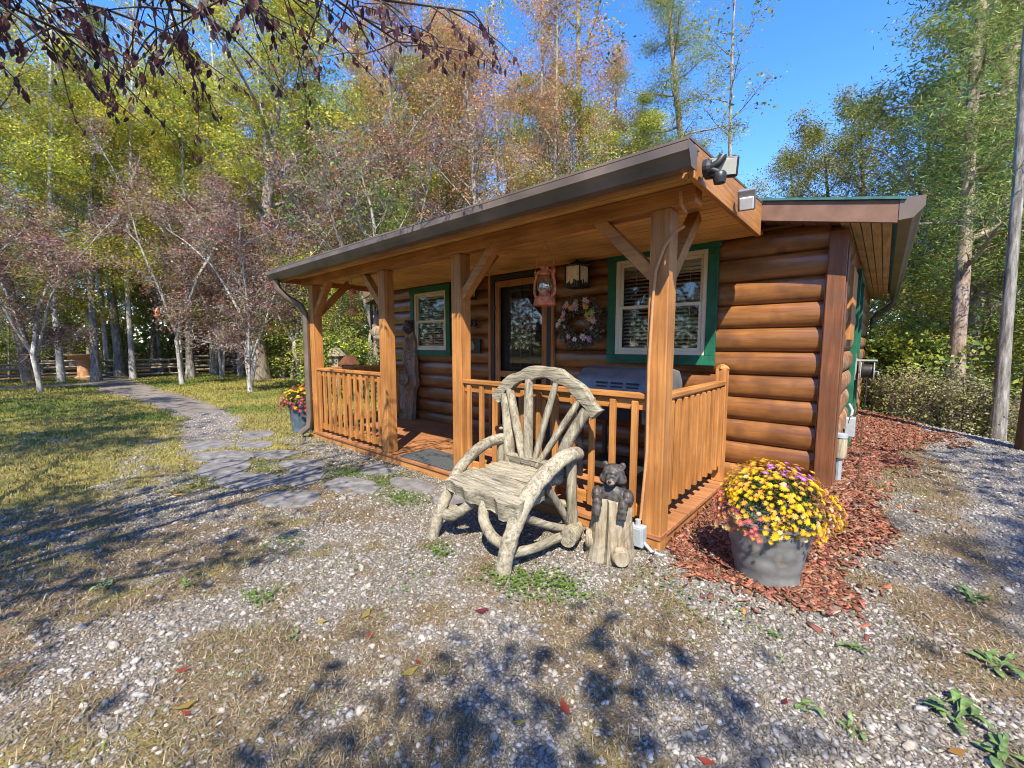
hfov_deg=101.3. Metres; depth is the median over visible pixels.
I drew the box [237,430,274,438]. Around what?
flagstone
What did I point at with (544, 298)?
kerosene lantern
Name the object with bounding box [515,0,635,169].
tree
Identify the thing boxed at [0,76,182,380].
tree
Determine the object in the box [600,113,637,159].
tree
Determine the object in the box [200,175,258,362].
tree
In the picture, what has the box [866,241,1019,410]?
sapling
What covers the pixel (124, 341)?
shrub
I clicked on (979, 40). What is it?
pine tree
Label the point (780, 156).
tree
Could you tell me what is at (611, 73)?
tree
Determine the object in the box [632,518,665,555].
outlet box
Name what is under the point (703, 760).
fallen leaves
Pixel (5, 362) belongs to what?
shrub
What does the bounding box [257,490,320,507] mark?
flagstone
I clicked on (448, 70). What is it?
tree
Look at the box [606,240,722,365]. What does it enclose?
window
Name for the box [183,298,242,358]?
sapling
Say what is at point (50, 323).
sapling
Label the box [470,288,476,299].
wall lantern
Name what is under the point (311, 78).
tree
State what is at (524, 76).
pine tree
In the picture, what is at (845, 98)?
tree
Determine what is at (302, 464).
flagstone
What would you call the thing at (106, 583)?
weed
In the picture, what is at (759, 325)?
log cabin
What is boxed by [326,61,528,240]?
tree
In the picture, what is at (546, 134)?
tree
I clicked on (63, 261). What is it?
plum tree
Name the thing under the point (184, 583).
weed
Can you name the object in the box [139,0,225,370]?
tree
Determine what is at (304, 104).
tree
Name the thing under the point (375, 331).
squirrel carving
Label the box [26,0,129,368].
pine tree
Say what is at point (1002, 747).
weed
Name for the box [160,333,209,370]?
shrub
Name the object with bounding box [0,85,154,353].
tree
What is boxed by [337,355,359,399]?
birdhouse
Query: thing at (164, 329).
sapling
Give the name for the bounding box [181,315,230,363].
sapling
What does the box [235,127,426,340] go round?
plum tree
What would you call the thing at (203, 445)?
flagstone
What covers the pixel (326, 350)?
shrub
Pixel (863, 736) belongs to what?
weed
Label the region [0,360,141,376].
rail fence
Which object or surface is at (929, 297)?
sapling
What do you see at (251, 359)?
plum tree
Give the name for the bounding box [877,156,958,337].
pine tree
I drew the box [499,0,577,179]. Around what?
tree
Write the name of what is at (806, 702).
weed
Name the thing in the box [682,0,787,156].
tree
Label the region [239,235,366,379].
sapling
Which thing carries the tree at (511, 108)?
on the ground at (158, 397)
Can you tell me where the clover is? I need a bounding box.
[159,453,817,661]
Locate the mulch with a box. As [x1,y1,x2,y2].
[645,408,973,642]
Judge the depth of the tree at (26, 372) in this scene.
15.34 m
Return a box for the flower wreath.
[554,293,606,353]
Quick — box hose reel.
[854,358,878,407]
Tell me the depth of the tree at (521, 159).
33.26 m
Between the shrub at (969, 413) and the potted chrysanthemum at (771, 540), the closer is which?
the potted chrysanthemum at (771, 540)
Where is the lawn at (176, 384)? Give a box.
[0,370,986,750]
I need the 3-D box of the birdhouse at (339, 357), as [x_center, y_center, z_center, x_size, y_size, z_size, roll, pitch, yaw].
[-4.715,-0.237,11.278,0.400,1.470,0.400,1,5,7]
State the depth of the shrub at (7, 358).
22.23 m
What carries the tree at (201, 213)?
on the ground at (158, 397)
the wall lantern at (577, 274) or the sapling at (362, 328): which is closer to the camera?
the wall lantern at (577, 274)
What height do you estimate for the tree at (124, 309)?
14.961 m
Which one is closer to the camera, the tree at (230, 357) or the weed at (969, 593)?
the weed at (969, 593)
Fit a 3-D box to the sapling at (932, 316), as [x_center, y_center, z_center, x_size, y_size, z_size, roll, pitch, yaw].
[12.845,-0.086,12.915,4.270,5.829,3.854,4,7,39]
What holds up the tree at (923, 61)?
on the ground at (158, 397)
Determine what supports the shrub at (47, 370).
on the ground at (158, 397)
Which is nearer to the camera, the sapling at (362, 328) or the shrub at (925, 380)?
the shrub at (925, 380)
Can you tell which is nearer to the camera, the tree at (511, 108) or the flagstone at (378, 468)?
the flagstone at (378, 468)
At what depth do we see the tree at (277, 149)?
25.00 m
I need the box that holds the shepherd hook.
[848,413,862,482]
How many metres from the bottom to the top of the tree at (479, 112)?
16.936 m
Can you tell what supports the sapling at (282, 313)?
on the ground at (158, 397)
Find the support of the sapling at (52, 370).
on the ground at (158, 397)
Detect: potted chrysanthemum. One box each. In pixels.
[277,383,313,433]
[713,457,847,588]
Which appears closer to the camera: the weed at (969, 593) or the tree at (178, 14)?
the weed at (969, 593)
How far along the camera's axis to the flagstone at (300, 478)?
4.60 m
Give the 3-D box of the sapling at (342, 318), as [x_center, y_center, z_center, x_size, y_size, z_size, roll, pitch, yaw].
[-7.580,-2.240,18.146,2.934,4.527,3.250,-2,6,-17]
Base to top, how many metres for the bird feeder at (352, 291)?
0.570 m
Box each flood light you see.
[702,154,739,184]
[738,187,755,211]
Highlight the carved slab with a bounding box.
[399,320,419,419]
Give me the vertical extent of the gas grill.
1.134 m
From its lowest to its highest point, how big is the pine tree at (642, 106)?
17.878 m
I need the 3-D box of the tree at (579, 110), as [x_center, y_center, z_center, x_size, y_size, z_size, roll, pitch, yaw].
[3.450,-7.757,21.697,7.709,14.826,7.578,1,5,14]
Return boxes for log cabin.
[265,135,926,550]
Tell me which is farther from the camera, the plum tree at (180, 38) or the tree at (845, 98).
the tree at (845, 98)
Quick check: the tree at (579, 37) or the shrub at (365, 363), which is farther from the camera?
the tree at (579, 37)
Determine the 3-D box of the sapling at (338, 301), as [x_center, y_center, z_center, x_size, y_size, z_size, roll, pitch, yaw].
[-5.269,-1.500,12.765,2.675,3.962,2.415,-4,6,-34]
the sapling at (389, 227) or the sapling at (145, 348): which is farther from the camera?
the sapling at (145, 348)
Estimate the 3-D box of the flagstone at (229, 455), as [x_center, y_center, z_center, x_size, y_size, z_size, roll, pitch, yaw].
[-3.750,0.970,5.459,0.956,0.072,0.564,1,5,13]
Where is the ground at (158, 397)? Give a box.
[0,353,1023,767]
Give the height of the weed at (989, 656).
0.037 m
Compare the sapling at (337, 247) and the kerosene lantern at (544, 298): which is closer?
the kerosene lantern at (544, 298)
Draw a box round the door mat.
[400,448,478,470]
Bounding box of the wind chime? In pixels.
[365,299,378,342]
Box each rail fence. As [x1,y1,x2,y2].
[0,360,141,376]
[135,354,245,375]
[232,359,303,372]
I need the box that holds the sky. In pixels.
[0,0,1020,348]
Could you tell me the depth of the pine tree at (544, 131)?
28.50 m
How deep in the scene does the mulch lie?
3.05 m
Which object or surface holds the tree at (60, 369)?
on the ground at (158, 397)
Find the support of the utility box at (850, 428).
attached to the log cabin
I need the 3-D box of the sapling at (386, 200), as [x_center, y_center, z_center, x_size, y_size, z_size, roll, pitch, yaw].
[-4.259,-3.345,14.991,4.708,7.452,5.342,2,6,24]
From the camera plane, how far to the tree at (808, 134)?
16.81 m
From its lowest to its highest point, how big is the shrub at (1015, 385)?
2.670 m
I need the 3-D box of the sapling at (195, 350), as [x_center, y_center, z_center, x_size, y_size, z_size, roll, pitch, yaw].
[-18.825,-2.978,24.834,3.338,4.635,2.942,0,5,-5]
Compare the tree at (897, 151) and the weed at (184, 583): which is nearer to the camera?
the weed at (184, 583)
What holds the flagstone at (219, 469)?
on the ground at (158, 397)
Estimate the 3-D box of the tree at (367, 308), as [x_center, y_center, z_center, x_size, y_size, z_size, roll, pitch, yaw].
[-3.981,-3.483,11.437,3.457,8.183,4.943,3,6,30]
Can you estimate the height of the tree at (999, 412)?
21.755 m
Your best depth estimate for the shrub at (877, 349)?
8.35 m
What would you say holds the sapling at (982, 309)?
on the ground at (158, 397)
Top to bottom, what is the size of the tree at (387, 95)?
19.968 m
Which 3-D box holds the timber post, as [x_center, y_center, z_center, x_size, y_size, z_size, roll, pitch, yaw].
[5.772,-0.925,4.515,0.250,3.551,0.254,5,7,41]
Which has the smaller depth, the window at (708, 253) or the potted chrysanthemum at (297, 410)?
the window at (708, 253)
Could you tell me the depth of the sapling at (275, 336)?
17.06 m
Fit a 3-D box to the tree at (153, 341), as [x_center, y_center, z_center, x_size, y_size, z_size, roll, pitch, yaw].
[-18.767,-7.628,22.457,8.192,14.432,8.334,3,6,28]
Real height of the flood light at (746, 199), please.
0.146 m
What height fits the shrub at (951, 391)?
1.217 m
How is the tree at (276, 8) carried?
on the ground at (158, 397)
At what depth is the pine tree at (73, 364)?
26.85 m
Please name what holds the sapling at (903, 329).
on the ground at (158, 397)
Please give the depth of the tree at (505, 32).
20.75 m
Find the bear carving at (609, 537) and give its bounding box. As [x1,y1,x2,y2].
[585,461,634,567]
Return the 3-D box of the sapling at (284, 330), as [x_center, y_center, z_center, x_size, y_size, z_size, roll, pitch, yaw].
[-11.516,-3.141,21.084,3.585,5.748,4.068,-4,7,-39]
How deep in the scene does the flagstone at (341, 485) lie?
4.28 m
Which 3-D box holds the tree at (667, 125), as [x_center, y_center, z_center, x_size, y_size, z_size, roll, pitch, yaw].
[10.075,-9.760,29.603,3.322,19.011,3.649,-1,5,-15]
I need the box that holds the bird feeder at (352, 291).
[346,288,358,313]
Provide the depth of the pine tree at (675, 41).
19.90 m
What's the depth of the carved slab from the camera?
7.59 m
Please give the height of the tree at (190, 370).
12.795 m
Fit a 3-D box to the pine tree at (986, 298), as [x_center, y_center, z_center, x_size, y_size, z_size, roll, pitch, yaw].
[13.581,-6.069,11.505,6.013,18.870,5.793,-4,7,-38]
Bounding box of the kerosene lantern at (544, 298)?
[533,244,556,306]
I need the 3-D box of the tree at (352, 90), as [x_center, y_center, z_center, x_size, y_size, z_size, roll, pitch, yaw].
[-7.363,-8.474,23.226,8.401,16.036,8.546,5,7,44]
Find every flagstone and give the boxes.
[182,440,235,450]
[189,450,252,462]
[193,461,251,478]
[209,472,282,488]
[235,440,273,449]
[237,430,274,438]
[248,450,302,458]
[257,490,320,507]
[277,459,325,470]
[279,469,325,486]
[321,477,380,494]
[360,463,396,475]
[389,476,435,493]
[433,494,464,505]
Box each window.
[409,283,450,356]
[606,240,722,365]
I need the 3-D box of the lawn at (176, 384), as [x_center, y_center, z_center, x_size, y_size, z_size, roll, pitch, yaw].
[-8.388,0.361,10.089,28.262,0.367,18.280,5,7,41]
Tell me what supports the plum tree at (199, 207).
on the ground at (158, 397)
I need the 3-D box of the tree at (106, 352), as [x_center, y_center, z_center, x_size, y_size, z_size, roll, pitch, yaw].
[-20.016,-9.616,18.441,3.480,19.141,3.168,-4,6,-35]
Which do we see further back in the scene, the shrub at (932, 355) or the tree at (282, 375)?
the tree at (282, 375)
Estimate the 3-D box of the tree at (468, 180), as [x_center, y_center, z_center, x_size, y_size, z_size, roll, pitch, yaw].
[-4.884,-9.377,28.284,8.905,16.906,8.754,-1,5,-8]
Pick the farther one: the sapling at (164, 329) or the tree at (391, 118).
the sapling at (164, 329)
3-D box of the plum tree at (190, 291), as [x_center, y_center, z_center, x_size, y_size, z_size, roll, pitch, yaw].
[-11.789,-4.647,14.828,5.550,9.816,5.269,-3,6,-32]
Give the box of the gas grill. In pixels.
[577,365,681,476]
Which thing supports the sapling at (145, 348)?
on the ground at (158, 397)
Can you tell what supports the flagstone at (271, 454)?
on the ground at (158, 397)
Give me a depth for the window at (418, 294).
7.32 m
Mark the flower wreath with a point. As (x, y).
(592, 311)
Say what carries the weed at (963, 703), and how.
on the ground at (158, 397)
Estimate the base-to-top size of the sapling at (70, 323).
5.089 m
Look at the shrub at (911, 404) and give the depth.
6.91 m
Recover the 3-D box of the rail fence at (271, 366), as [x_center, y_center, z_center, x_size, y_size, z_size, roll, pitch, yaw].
[-11.107,-0.853,20.041,6.012,0.702,0.328,2,6,21]
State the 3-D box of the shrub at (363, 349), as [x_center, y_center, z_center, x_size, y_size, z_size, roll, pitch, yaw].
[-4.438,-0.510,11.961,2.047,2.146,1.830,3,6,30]
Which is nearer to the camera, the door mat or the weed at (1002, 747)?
the weed at (1002, 747)
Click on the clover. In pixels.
(524, 573)
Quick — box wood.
[0,210,882,401]
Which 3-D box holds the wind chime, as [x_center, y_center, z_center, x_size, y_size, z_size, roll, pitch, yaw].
[-1.936,-1.072,5.926,0.212,0.980,0.212,0,5,-4]
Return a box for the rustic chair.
[427,366,603,577]
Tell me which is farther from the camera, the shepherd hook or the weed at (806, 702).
the shepherd hook
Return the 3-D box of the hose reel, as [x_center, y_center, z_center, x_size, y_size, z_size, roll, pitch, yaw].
[4.777,-0.010,5.677,0.254,0.664,0.260,5,7,41]
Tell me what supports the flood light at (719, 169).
attached to the log cabin
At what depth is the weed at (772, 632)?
2.11 m
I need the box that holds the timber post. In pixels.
[1014,375,1023,450]
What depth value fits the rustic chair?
3.08 m
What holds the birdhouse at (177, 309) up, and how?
attached to the plum tree at (190, 291)
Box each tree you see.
[0,0,521,163]
[0,1,98,381]
[0,6,109,365]
[0,22,203,375]
[0,58,101,371]
[0,63,85,365]
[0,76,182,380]
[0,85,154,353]
[0,113,77,366]
[0,180,150,391]
[0,181,78,314]
[1,0,87,381]
[5,0,112,375]
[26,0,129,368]
[34,87,226,371]
[58,103,266,384]
[66,175,149,362]
[76,126,181,324]
[78,0,182,378]
[84,59,264,377]
[96,54,249,368]
[97,24,293,374]
[97,135,262,377]
[115,167,188,362]
[118,0,373,379]
[122,74,181,372]
[126,114,278,321]
[137,193,351,391]
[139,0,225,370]
[157,165,364,379]
[172,0,256,375]
[178,177,234,362]
[189,69,331,372]
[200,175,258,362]
[220,0,297,377]
[221,122,300,362]
[231,78,378,296]
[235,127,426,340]
[242,69,435,395]
[249,67,299,363]
[257,77,372,328]
[276,10,339,293]
[289,104,484,327]
[295,0,475,241]
[300,67,465,237]
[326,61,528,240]
[330,23,388,337]
[354,0,500,224]
[359,69,405,195]
[379,0,542,216]
[387,0,552,216]
[404,112,512,219]
[409,46,488,217]
[417,0,470,211]
[470,0,526,195]
[473,0,626,201]
[475,72,543,200]
[488,56,573,196]
[488,69,545,193]
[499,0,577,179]
[500,47,605,194]
[501,138,553,191]
[503,79,666,192]
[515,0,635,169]
[569,34,654,169]
[591,105,685,163]
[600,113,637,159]
[606,0,759,196]
[625,87,664,151]
[645,108,685,142]
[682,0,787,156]
[741,102,946,332]
[756,124,874,197]
[771,82,956,379]
[807,0,1023,384]
[814,59,1023,347]
[862,0,1022,311]
[871,0,1023,431]
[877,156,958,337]
[895,3,1022,382]
[988,24,1023,440]
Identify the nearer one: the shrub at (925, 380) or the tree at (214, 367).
the shrub at (925, 380)
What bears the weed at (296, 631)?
on the ground at (158, 397)
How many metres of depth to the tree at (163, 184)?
24.54 m
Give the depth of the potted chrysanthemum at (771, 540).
2.49 m
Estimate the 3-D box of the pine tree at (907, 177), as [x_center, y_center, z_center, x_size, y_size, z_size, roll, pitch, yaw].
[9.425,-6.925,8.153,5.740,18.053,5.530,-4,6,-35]
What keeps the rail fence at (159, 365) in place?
on the ground at (158, 397)
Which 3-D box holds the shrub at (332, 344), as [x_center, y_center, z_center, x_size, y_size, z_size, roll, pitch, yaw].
[-5.042,-0.532,11.306,2.198,2.357,1.965,0,5,1]
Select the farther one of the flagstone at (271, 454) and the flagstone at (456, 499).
the flagstone at (271, 454)
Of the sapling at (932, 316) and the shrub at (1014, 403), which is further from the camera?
the sapling at (932, 316)
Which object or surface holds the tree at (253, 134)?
on the ground at (158, 397)
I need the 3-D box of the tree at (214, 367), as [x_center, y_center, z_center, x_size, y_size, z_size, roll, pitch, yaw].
[-14.631,-8.396,20.371,8.546,16.390,8.401,5,7,42]
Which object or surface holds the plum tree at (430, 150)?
on the ground at (158, 397)
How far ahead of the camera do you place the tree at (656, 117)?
26.02 m
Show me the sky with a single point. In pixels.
(824, 44)
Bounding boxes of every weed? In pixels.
[88,578,112,591]
[180,578,192,587]
[287,628,297,639]
[765,629,784,640]
[795,698,824,718]
[836,642,869,652]
[836,710,867,740]
[923,688,996,734]
[955,584,993,603]
[967,648,1023,678]
[972,732,1023,767]
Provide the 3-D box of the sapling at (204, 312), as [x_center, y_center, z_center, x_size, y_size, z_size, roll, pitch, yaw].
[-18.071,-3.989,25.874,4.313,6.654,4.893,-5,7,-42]
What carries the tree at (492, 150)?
on the ground at (158, 397)
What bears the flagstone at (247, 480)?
on the ground at (158, 397)
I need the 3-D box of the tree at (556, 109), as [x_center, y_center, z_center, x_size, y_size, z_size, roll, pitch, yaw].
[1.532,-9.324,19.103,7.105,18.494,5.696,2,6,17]
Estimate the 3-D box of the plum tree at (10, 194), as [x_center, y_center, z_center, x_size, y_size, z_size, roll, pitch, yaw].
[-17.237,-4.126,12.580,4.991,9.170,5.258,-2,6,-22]
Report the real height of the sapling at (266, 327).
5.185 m
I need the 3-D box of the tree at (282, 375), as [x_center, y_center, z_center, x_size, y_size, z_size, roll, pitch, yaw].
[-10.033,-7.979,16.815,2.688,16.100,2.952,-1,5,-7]
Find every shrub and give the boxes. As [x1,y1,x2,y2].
[0,327,49,374]
[0,343,17,371]
[6,338,66,371]
[76,321,143,374]
[146,337,185,368]
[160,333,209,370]
[260,330,296,377]
[277,321,362,397]
[297,321,347,377]
[324,336,379,395]
[356,343,379,391]
[859,312,976,431]
[859,360,933,419]
[860,311,1022,426]
[875,377,951,426]
[885,360,1009,433]
[899,365,1010,436]
[931,381,1018,441]
[940,366,1022,439]
[954,382,1021,442]
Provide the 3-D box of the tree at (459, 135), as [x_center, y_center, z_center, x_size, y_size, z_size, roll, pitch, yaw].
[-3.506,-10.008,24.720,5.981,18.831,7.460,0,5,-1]
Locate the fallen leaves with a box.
[5,376,965,764]
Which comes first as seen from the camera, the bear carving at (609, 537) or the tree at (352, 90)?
the bear carving at (609, 537)
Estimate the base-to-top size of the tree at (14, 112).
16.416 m
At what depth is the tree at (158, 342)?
22.05 m
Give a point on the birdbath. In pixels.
(83, 365)
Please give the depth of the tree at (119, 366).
18.37 m
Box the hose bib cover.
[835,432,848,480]
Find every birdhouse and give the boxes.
[169,303,184,316]
[327,348,345,392]
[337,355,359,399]
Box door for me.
[488,266,555,443]
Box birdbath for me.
[63,354,100,379]
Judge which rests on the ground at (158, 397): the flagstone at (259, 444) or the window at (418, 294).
the flagstone at (259, 444)
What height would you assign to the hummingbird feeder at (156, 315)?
1.100 m
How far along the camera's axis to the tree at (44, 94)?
24.42 m
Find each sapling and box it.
[0,263,87,373]
[0,264,61,378]
[0,270,23,347]
[2,240,84,372]
[21,290,84,362]
[32,291,85,365]
[59,271,133,349]
[75,273,163,366]
[121,300,167,362]
[130,283,197,371]
[168,309,209,357]
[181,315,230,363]
[183,283,241,352]
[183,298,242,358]
[231,210,360,378]
[233,282,293,365]
[235,248,334,353]
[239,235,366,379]
[248,274,305,372]
[289,184,409,341]
[293,287,368,365]
[301,170,423,339]
[307,294,365,356]
[318,205,414,362]
[341,308,373,362]
[862,307,990,417]
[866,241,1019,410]
[877,223,1023,442]
[885,297,990,410]
[896,85,1023,420]
[903,207,1023,433]
[945,311,1023,442]
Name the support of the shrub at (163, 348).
on the ground at (158, 397)
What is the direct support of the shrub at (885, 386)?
on the ground at (158, 397)
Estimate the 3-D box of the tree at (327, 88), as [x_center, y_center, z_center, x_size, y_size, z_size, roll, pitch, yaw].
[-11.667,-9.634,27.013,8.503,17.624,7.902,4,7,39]
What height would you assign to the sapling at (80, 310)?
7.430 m
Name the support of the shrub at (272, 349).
on the ground at (158, 397)
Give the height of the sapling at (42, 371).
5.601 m
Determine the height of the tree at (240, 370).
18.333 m
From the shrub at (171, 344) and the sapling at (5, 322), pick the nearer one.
the sapling at (5, 322)
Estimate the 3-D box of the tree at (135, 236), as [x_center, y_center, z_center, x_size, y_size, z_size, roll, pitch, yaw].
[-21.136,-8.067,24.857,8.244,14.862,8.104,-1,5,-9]
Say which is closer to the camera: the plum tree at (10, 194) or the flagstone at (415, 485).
the flagstone at (415, 485)
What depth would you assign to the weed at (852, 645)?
2.02 m
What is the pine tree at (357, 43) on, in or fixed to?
on the ground at (158, 397)
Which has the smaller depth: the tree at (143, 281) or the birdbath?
the birdbath
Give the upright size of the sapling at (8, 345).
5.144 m
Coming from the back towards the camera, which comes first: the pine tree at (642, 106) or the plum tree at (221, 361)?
the pine tree at (642, 106)
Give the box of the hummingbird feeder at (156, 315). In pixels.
[154,287,160,316]
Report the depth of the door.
6.03 m
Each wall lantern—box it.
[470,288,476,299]
[564,259,589,289]
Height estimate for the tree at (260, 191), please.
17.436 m
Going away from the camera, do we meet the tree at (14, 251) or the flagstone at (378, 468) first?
the flagstone at (378, 468)
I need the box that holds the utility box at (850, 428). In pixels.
[844,403,855,436]
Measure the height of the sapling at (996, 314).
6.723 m
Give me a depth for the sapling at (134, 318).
21.46 m
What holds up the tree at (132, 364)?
on the ground at (158, 397)
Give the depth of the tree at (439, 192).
20.24 m
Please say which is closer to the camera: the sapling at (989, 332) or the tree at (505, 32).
the sapling at (989, 332)
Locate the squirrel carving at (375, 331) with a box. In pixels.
[371,309,378,341]

